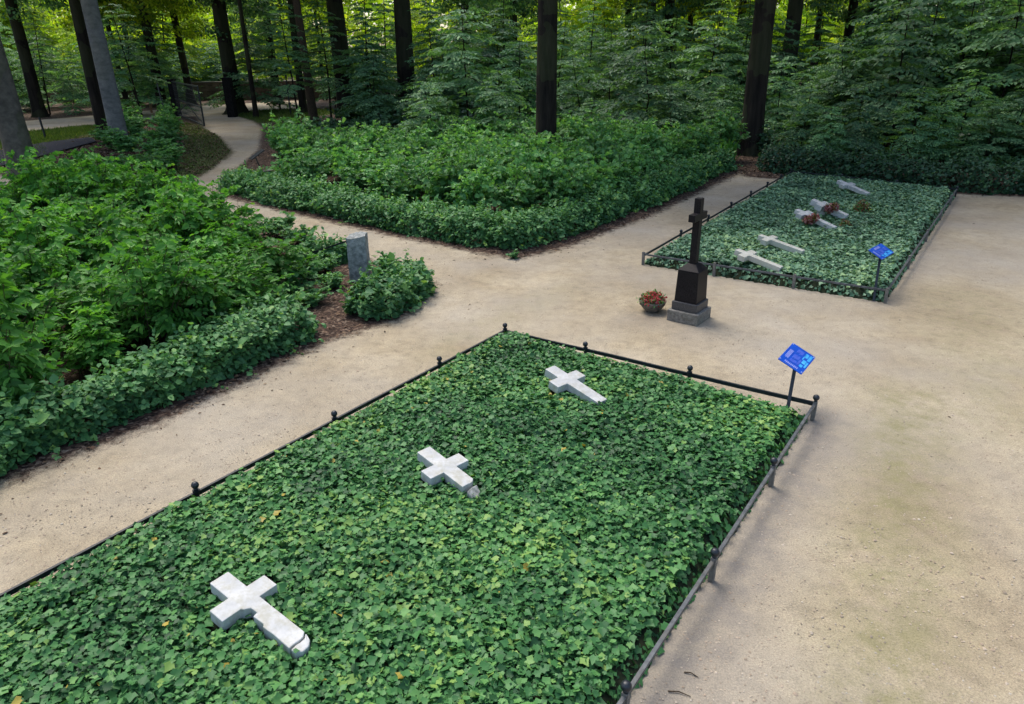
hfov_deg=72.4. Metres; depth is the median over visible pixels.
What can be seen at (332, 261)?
shrub
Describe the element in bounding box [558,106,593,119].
undergrowth shrub
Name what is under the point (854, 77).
young beech tree
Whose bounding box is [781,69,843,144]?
young beech tree
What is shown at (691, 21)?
tall tree
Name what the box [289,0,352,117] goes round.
young beech tree
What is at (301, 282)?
shrub
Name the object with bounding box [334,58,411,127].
young beech tree
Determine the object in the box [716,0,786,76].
tall tree
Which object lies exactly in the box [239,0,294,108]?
young beech tree
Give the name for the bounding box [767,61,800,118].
young beech tree
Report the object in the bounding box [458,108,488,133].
sapling bush
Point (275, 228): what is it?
shrub
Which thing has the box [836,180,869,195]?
marble cross
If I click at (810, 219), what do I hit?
wreath
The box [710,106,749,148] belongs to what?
sapling bush
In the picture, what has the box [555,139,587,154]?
sapling bush
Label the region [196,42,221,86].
young beech tree
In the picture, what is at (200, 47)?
sunlit tree
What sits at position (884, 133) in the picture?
undergrowth shrub
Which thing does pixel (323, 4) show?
tall tree
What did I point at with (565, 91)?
young beech tree
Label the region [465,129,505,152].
sapling bush
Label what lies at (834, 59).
young beech tree
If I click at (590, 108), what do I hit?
young beech tree
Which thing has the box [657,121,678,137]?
sapling bush
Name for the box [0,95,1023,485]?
planting soil
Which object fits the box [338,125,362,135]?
undergrowth shrub
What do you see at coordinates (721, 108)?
young beech tree
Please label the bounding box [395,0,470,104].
young beech tree
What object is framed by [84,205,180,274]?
leafy bush
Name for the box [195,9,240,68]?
sunlit tree
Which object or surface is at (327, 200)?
bed hedge
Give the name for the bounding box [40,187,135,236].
leafy bush
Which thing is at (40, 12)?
sunlit tree
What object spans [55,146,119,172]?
leafy bush
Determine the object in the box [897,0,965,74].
young beech tree
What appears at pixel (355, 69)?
young beech tree
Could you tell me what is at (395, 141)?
sapling bush
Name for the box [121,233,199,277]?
leafy bush
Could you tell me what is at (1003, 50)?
young beech tree
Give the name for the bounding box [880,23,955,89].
young beech tree
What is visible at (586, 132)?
sapling bush
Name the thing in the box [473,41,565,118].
young beech tree
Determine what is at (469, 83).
young beech tree
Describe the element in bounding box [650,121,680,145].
sapling bush
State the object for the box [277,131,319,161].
sapling bush
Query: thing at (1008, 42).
young beech tree
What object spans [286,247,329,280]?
shrub
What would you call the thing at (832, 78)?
young beech tree
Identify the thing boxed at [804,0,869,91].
tall tree
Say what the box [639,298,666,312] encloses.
flower bowl
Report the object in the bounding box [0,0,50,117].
tall tree
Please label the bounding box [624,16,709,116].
young beech tree
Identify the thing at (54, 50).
young beech tree
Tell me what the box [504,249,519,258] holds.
seedling
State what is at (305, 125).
sapling bush
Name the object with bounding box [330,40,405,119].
young beech tree
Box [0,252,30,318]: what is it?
leafy bush
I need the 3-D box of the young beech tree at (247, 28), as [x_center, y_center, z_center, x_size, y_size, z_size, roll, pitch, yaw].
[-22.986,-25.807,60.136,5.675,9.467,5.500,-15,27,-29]
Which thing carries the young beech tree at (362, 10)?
on the planting soil at (340, 323)
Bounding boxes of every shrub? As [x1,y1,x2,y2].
[87,124,125,150]
[100,150,129,169]
[101,111,134,130]
[101,129,142,155]
[115,147,174,175]
[121,101,144,118]
[124,110,149,129]
[126,123,147,137]
[133,132,179,153]
[138,125,172,141]
[146,109,184,131]
[152,143,185,168]
[155,97,177,113]
[155,111,172,118]
[155,124,187,145]
[254,210,295,237]
[261,282,305,306]
[274,265,320,294]
[277,223,318,244]
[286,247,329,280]
[296,282,333,306]
[302,115,330,131]
[305,251,341,272]
[308,116,337,130]
[315,271,345,288]
[326,103,360,121]
[326,116,354,133]
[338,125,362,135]
[356,114,385,128]
[379,110,427,126]
[446,98,486,119]
[520,99,562,114]
[557,102,578,117]
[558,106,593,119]
[681,107,714,129]
[739,124,787,150]
[776,117,819,134]
[795,128,835,144]
[843,143,872,155]
[859,116,896,149]
[925,130,967,158]
[950,124,1023,159]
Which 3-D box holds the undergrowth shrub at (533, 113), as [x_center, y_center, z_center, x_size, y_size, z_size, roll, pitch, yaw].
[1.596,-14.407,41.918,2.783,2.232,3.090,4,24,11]
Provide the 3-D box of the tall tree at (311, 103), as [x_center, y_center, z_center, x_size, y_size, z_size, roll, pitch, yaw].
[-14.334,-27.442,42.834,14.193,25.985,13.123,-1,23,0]
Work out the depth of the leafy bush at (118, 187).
18.95 m
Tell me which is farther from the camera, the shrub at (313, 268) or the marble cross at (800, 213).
the marble cross at (800, 213)
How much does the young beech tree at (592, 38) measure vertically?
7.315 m
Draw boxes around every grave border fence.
[0,323,819,703]
[641,168,958,302]
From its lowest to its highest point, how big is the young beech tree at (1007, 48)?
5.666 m
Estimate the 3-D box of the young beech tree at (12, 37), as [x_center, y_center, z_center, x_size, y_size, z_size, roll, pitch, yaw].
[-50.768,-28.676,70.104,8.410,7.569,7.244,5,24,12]
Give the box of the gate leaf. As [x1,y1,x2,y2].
[171,81,204,125]
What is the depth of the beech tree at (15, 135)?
28.00 m
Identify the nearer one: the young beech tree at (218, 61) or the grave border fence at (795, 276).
the grave border fence at (795, 276)
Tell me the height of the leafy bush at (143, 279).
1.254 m
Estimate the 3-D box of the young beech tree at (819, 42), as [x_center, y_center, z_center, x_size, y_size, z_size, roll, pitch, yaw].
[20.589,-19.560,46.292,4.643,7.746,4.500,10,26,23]
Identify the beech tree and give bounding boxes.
[0,22,17,71]
[0,25,59,97]
[0,37,39,175]
[2,42,55,103]
[8,31,89,109]
[10,13,84,114]
[15,50,60,83]
[39,50,90,114]
[44,48,80,82]
[65,42,130,97]
[76,20,196,114]
[80,0,128,137]
[99,3,169,122]
[124,0,186,76]
[125,36,202,104]
[136,49,199,103]
[160,42,207,93]
[169,51,203,99]
[187,45,216,80]
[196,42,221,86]
[202,30,298,108]
[203,45,247,80]
[210,0,286,77]
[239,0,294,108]
[253,2,331,123]
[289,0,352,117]
[311,33,357,107]
[316,36,370,91]
[324,47,376,94]
[326,0,408,114]
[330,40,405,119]
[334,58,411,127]
[338,57,396,118]
[343,0,416,94]
[360,31,417,100]
[393,67,457,129]
[393,81,464,156]
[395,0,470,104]
[399,42,474,113]
[402,5,528,132]
[408,32,495,109]
[416,13,489,102]
[454,12,508,83]
[459,21,536,113]
[459,68,531,141]
[460,20,535,114]
[465,18,531,99]
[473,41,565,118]
[479,0,536,75]
[512,9,602,95]
[526,20,608,107]
[557,0,616,93]
[557,39,607,107]
[557,56,616,121]
[560,28,610,94]
[561,97,608,140]
[567,30,652,119]
[570,15,629,96]
[577,15,676,102]
[594,21,710,132]
[613,0,674,97]
[619,49,669,112]
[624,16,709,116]
[634,11,697,76]
[643,85,697,129]
[658,7,745,94]
[658,18,770,129]
[679,0,742,89]
[694,86,743,143]
[704,37,776,112]
[712,0,774,66]
[714,19,805,118]
[717,16,780,91]
[720,46,749,93]
[738,53,814,145]
[766,52,816,113]
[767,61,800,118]
[768,85,842,152]
[770,48,813,85]
[772,43,841,129]
[778,37,902,147]
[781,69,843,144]
[786,58,859,130]
[796,0,845,79]
[798,0,966,155]
[798,106,851,163]
[803,57,835,92]
[807,0,950,104]
[809,61,897,139]
[810,35,882,94]
[821,82,899,163]
[824,70,883,124]
[837,0,937,82]
[842,0,1007,133]
[852,39,905,92]
[858,0,919,55]
[863,43,949,129]
[866,86,951,160]
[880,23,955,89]
[882,0,1001,69]
[885,0,1023,129]
[895,33,982,134]
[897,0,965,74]
[903,69,1013,167]
[904,0,1023,122]
[910,100,971,162]
[912,0,1023,135]
[936,0,1018,47]
[937,1,988,86]
[940,100,1023,165]
[948,14,1022,80]
[948,23,1021,69]
[953,2,1023,68]
[958,0,1023,94]
[961,78,1023,164]
[998,119,1023,163]
[1001,40,1023,133]
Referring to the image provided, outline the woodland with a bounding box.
[0,0,966,79]
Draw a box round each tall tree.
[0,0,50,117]
[33,0,129,27]
[47,0,155,108]
[68,0,107,130]
[98,0,187,113]
[103,3,154,103]
[121,0,211,104]
[188,0,286,114]
[226,0,312,104]
[237,0,258,117]
[274,0,345,121]
[274,0,356,99]
[287,0,307,112]
[308,0,381,117]
[393,0,415,105]
[425,0,500,43]
[441,0,483,23]
[459,0,534,39]
[472,0,566,37]
[536,0,557,143]
[572,0,663,49]
[620,0,728,80]
[647,0,655,91]
[660,0,727,62]
[661,0,736,59]
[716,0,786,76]
[735,0,776,156]
[782,0,803,87]
[803,0,908,52]
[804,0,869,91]
[831,0,868,32]
[861,0,881,59]
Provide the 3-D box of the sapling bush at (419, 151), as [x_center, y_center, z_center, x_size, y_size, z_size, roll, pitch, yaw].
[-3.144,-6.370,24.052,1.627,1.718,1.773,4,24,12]
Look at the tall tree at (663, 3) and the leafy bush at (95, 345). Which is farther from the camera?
the tall tree at (663, 3)
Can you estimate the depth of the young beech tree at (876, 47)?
38.28 m
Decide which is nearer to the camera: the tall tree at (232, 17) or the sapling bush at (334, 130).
the sapling bush at (334, 130)
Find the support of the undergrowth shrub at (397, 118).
on the planting soil at (340, 323)
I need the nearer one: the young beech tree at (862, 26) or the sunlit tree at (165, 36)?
the young beech tree at (862, 26)
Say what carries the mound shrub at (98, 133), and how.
on the planting soil at (340, 323)
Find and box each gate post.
[166,79,181,115]
[220,77,237,116]
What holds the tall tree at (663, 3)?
on the forest floor
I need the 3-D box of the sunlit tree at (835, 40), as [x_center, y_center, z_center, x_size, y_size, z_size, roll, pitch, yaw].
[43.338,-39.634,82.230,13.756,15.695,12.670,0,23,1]
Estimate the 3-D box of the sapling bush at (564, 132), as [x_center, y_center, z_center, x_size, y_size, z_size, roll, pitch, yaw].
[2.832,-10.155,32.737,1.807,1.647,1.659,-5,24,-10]
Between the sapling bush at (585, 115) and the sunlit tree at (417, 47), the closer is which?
the sapling bush at (585, 115)
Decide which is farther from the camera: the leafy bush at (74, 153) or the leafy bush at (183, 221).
the leafy bush at (74, 153)
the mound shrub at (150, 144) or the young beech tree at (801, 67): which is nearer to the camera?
the mound shrub at (150, 144)
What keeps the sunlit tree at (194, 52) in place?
on the forest floor
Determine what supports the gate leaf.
attached to the gate post at (171, 91)
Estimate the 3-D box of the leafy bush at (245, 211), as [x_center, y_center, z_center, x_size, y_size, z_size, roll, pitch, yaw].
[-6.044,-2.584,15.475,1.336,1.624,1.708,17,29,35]
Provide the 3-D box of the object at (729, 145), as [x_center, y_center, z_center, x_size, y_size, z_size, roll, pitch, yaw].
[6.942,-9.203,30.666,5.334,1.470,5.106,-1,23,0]
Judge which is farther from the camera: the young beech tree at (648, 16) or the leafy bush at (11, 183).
the young beech tree at (648, 16)
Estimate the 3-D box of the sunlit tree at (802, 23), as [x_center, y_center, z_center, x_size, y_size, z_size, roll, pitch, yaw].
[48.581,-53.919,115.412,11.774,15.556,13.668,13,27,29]
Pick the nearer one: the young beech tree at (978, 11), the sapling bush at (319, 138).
the sapling bush at (319, 138)
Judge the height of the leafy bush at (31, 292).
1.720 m
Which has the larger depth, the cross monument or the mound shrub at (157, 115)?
the mound shrub at (157, 115)
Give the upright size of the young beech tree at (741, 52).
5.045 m
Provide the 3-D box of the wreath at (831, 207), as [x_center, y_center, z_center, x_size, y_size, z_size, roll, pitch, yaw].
[8.554,-3.848,18.730,0.443,0.238,0.446,7,-15,-21]
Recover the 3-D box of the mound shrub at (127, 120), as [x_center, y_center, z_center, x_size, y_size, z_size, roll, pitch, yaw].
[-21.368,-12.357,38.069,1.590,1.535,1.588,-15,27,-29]
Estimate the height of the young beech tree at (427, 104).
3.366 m
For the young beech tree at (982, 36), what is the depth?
37.57 m
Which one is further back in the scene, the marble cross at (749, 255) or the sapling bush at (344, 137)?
the sapling bush at (344, 137)
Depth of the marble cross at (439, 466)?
7.64 m
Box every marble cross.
[210,572,310,659]
[417,447,480,502]
[545,365,606,408]
[734,249,782,272]
[757,234,804,253]
[794,209,836,229]
[809,199,848,219]
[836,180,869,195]
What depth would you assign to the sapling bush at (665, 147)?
26.01 m
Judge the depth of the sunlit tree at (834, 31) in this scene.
103.86 m
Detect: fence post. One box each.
[38,117,45,137]
[285,75,290,112]
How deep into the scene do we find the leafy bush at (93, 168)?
18.07 m
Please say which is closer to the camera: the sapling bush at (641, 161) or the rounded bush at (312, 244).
the rounded bush at (312, 244)
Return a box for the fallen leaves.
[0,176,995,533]
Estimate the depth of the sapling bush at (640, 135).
26.28 m
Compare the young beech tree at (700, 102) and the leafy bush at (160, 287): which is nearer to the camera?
the leafy bush at (160, 287)
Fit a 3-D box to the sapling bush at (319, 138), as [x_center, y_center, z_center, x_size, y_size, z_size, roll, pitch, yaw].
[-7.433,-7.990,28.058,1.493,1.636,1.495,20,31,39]
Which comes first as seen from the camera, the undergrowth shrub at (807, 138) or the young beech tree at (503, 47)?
the undergrowth shrub at (807, 138)
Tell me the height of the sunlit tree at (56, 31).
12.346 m
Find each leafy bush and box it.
[0,146,78,212]
[0,177,46,211]
[0,184,36,218]
[0,191,101,282]
[0,196,62,253]
[0,237,24,277]
[0,240,88,406]
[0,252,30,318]
[0,302,61,355]
[1,170,41,189]
[1,241,71,344]
[2,200,101,261]
[17,151,106,211]
[18,231,96,326]
[24,262,153,349]
[30,296,140,379]
[37,196,111,245]
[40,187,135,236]
[52,147,137,204]
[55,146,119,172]
[63,193,145,274]
[65,263,155,312]
[70,173,137,207]
[78,236,212,348]
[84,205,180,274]
[96,169,141,208]
[96,191,160,231]
[111,160,181,219]
[114,156,181,203]
[117,261,190,341]
[118,209,169,257]
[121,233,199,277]
[144,173,207,232]
[144,176,234,257]
[149,248,255,339]
[162,224,258,282]
[172,173,259,232]
[190,249,299,322]
[198,200,269,248]
[202,215,264,261]
[219,232,326,294]
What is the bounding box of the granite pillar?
[346,231,370,281]
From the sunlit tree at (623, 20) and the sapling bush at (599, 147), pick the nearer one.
the sapling bush at (599, 147)
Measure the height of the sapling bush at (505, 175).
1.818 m
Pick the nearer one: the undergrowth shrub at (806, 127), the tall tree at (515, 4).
the undergrowth shrub at (806, 127)
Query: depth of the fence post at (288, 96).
54.42 m
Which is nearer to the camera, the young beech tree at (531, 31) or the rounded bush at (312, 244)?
the rounded bush at (312, 244)
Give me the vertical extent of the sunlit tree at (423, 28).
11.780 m
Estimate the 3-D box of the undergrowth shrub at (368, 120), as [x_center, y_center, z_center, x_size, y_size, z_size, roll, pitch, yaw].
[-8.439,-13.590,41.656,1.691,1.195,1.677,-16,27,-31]
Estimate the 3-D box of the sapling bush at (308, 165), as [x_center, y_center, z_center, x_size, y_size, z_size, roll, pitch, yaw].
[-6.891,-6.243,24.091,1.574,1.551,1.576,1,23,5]
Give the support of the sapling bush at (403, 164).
on the planting soil at (340, 323)
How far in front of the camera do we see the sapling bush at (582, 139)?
25.56 m
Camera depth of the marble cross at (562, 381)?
9.57 m
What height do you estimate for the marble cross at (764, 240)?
0.291 m
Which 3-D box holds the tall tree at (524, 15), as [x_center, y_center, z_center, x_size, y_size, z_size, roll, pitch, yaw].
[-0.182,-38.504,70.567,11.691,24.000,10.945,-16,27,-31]
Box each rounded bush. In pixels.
[295,226,347,264]
[336,248,437,320]
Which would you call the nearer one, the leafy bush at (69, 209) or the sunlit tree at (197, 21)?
the leafy bush at (69, 209)
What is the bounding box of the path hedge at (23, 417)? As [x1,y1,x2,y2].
[0,285,325,476]
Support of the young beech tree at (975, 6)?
on the planting soil at (340, 323)
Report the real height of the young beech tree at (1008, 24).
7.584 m
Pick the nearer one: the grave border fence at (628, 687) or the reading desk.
the grave border fence at (628, 687)
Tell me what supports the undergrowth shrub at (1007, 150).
on the planting soil at (340, 323)
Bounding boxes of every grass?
[0,124,95,147]
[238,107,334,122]
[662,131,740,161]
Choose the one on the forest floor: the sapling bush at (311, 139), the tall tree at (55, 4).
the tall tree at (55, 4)
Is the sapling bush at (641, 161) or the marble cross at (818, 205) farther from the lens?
the sapling bush at (641, 161)
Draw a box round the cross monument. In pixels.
[667,197,710,325]
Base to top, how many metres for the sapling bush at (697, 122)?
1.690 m
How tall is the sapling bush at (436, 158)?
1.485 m
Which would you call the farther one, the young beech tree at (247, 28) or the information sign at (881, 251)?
the young beech tree at (247, 28)
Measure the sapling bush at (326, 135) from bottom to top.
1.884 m
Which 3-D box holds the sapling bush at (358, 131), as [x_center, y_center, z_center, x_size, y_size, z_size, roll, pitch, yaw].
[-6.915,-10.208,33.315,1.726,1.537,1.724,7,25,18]
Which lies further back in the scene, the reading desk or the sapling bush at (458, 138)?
the sapling bush at (458, 138)
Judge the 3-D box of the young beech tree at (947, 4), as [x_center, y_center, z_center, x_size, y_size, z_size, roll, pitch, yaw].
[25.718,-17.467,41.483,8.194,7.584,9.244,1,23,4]
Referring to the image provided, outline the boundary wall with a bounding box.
[44,79,423,102]
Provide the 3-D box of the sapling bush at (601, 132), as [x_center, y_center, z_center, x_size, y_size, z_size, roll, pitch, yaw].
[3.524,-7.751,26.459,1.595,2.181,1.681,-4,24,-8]
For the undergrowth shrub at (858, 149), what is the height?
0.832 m
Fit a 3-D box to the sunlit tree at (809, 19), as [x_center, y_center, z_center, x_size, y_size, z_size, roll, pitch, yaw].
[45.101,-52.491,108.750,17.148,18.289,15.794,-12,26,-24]
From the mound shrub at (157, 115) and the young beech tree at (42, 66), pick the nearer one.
the mound shrub at (157, 115)
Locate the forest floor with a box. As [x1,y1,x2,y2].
[21,57,825,108]
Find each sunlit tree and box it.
[0,0,77,80]
[0,3,50,70]
[1,5,44,67]
[18,0,75,64]
[20,3,63,59]
[42,2,136,82]
[49,2,145,77]
[81,3,221,98]
[117,11,198,76]
[170,2,218,71]
[182,17,220,79]
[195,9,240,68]
[233,6,294,79]
[235,3,303,79]
[247,2,332,75]
[276,7,320,79]
[291,6,357,70]
[310,1,396,78]
[364,15,394,72]
[375,0,441,74]
[388,0,446,72]
[411,0,522,67]
[413,4,444,75]
[509,1,564,49]
[517,0,614,70]
[518,0,562,69]
[557,0,634,76]
[574,0,620,74]
[606,1,716,78]
[606,2,636,39]
[679,10,723,76]
[694,0,805,76]
[695,0,752,49]
[736,0,811,66]
[775,0,840,62]
[798,3,864,65]
[800,2,838,59]
[820,0,902,62]
[825,0,916,63]
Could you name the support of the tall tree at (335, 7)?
on the forest floor
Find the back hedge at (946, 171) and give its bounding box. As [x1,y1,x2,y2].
[755,134,1023,194]
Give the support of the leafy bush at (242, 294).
on the planting soil at (340, 323)
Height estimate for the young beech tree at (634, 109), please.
5.688 m
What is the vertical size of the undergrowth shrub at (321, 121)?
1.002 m
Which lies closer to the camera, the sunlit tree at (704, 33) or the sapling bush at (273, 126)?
the sapling bush at (273, 126)
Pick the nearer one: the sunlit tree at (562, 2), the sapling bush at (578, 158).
the sapling bush at (578, 158)
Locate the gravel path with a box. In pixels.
[0,100,1023,703]
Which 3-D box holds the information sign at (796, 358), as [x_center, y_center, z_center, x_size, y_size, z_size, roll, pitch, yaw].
[3.751,0.391,9.342,0.317,0.812,0.671,16,28,33]
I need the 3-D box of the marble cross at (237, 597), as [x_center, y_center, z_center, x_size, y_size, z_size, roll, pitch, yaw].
[-2.085,2.184,5.814,1.164,0.215,0.529,16,28,33]
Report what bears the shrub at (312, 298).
on the planting soil at (340, 323)
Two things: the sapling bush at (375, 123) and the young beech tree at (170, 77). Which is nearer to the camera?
the sapling bush at (375, 123)
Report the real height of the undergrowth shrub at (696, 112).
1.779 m
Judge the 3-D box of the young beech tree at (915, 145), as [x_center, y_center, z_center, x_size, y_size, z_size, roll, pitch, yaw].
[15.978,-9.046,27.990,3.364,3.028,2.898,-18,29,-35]
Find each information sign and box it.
[778,343,814,407]
[868,243,893,300]
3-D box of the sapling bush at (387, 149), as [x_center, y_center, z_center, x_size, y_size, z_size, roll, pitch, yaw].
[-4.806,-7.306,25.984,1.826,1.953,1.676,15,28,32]
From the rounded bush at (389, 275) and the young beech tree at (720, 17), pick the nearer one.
the rounded bush at (389, 275)
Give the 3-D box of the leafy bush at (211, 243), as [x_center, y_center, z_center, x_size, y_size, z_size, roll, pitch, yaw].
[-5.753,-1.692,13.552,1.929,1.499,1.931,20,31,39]
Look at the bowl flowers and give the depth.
12.86 m
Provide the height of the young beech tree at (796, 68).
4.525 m
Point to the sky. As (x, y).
(366, 14)
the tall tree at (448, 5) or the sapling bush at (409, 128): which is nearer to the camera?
the sapling bush at (409, 128)
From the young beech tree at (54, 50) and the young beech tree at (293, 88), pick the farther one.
the young beech tree at (54, 50)
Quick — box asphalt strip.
[0,137,95,165]
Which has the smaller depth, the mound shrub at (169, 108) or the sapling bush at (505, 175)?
the sapling bush at (505, 175)
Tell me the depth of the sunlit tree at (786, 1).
107.59 m
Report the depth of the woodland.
127.46 m
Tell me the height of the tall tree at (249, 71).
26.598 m
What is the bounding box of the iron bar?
[305,241,346,254]
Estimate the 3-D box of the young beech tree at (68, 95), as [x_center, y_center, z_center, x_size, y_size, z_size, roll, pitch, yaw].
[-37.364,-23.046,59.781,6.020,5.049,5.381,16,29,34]
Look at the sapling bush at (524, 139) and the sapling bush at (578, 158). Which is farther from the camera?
the sapling bush at (524, 139)
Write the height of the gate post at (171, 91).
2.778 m
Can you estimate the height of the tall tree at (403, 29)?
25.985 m
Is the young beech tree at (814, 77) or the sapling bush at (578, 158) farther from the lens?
the young beech tree at (814, 77)
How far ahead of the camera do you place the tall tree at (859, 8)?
63.75 m
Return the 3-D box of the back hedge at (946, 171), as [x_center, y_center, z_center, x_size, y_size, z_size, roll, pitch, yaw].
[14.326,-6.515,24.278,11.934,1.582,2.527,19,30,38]
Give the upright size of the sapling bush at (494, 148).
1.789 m
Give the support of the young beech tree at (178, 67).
on the planting soil at (340, 323)
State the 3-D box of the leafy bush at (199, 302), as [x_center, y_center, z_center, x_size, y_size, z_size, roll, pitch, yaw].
[-5.027,-0.906,11.500,1.688,1.659,1.690,-5,24,-9]
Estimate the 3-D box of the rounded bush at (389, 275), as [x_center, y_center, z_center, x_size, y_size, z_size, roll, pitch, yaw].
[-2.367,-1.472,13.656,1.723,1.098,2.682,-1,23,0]
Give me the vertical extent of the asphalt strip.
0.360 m
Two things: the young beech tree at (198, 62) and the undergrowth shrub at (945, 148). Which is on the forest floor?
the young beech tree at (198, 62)
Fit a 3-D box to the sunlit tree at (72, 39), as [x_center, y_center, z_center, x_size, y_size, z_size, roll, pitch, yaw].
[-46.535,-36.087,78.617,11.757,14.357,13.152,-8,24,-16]
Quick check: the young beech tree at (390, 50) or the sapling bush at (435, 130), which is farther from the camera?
the young beech tree at (390, 50)
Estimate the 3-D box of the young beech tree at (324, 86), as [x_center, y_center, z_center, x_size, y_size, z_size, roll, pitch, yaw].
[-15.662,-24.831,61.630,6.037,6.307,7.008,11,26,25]
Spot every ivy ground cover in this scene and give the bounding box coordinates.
[0,330,807,703]
[645,171,954,301]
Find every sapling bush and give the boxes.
[260,111,301,161]
[265,119,290,156]
[268,148,304,177]
[274,105,312,129]
[276,115,321,154]
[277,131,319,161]
[281,135,317,177]
[286,116,321,131]
[287,147,330,188]
[294,137,338,183]
[309,118,337,147]
[310,131,336,172]
[317,117,366,178]
[318,134,377,178]
[324,126,347,137]
[324,129,352,176]
[326,138,374,191]
[330,125,356,137]
[335,158,376,193]
[347,121,375,135]
[350,120,387,155]
[350,131,365,137]
[361,164,413,202]
[362,126,399,164]
[363,147,399,167]
[363,148,413,197]
[364,121,394,139]
[379,156,427,202]
[380,132,403,150]
[384,123,401,136]
[384,148,435,202]
[388,126,435,160]
[389,128,407,141]
[395,118,422,131]
[396,119,421,136]
[396,132,428,153]
[396,142,443,191]
[408,126,445,160]
[414,148,470,209]
[416,109,451,144]
[421,147,446,163]
[423,153,457,178]
[432,137,467,165]
[436,130,477,156]
[438,118,456,130]
[438,119,476,148]
[444,117,482,144]
[445,166,498,219]
[450,135,495,184]
[450,158,499,206]
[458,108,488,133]
[463,137,511,173]
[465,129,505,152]
[475,122,517,145]
[476,152,524,211]
[479,129,519,161]
[480,151,513,176]
[485,111,521,137]
[485,164,546,216]
[495,143,521,167]
[502,135,573,208]
[505,123,536,149]
[506,105,531,121]
[510,130,560,173]
[513,120,559,142]
[520,148,576,177]
[522,108,562,138]
[523,134,556,150]
[537,148,597,208]
[544,133,584,162]
[546,128,582,148]
[546,144,592,175]
[548,132,573,150]
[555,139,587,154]
[556,116,569,142]
[557,110,578,140]
[564,116,589,140]
[567,149,617,198]
[568,107,606,131]
[574,135,614,158]
[577,130,627,175]
[579,118,612,142]
[585,116,625,149]
[597,143,640,188]
[599,108,624,122]
[606,110,635,131]
[607,136,649,180]
[614,134,650,153]
[615,119,646,137]
[621,118,663,153]
[632,139,667,175]
[633,120,663,134]
[642,131,681,161]
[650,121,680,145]
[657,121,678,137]
[657,154,679,170]
[661,126,699,162]
[676,120,716,152]
[685,113,706,129]
[686,111,725,152]
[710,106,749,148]
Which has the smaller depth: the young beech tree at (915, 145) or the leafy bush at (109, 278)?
the leafy bush at (109, 278)
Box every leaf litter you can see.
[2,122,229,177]
[7,228,411,467]
[231,142,739,257]
[734,139,1023,195]
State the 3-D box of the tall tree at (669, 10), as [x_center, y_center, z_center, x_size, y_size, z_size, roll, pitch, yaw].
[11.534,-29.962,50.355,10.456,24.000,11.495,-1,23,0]
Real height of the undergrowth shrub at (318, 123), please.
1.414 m
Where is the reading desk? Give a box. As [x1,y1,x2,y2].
[249,149,270,173]
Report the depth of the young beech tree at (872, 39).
39.95 m
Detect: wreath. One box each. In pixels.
[802,213,819,224]
[824,202,839,213]
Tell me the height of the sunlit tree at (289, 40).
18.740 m
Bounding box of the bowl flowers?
[637,289,667,307]
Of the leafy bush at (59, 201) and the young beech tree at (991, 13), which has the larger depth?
the young beech tree at (991, 13)
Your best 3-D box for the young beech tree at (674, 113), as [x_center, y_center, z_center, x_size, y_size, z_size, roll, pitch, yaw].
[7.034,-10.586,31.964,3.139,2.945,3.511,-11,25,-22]
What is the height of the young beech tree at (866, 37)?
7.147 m
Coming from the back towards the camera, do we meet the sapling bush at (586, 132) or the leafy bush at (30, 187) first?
the sapling bush at (586, 132)
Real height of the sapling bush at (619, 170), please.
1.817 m
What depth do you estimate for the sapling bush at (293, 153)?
26.46 m
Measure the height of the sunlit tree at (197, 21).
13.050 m
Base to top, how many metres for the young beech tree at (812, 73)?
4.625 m
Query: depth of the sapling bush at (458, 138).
27.54 m
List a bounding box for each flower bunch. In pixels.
[838,218,851,229]
[851,199,872,212]
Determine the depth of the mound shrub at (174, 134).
33.17 m
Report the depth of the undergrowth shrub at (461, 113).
40.01 m
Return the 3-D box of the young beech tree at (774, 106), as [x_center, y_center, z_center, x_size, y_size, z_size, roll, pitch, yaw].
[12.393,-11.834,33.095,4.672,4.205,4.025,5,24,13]
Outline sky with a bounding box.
[51,0,936,50]
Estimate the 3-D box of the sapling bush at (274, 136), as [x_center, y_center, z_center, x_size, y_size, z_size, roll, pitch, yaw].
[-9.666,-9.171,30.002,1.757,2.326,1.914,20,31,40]
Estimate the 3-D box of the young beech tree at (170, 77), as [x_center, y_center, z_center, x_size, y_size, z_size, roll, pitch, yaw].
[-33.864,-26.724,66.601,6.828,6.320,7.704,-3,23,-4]
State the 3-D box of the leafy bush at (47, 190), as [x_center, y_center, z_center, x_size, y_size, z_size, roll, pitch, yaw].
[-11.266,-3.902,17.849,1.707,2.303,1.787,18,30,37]
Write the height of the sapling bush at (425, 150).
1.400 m
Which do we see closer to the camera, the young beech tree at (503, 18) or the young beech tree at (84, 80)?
the young beech tree at (503, 18)
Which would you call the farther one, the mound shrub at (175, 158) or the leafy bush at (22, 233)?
the mound shrub at (175, 158)
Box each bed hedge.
[209,159,524,247]
[480,141,742,249]
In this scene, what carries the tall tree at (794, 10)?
on the forest floor
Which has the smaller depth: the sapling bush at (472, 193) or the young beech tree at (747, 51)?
the sapling bush at (472, 193)

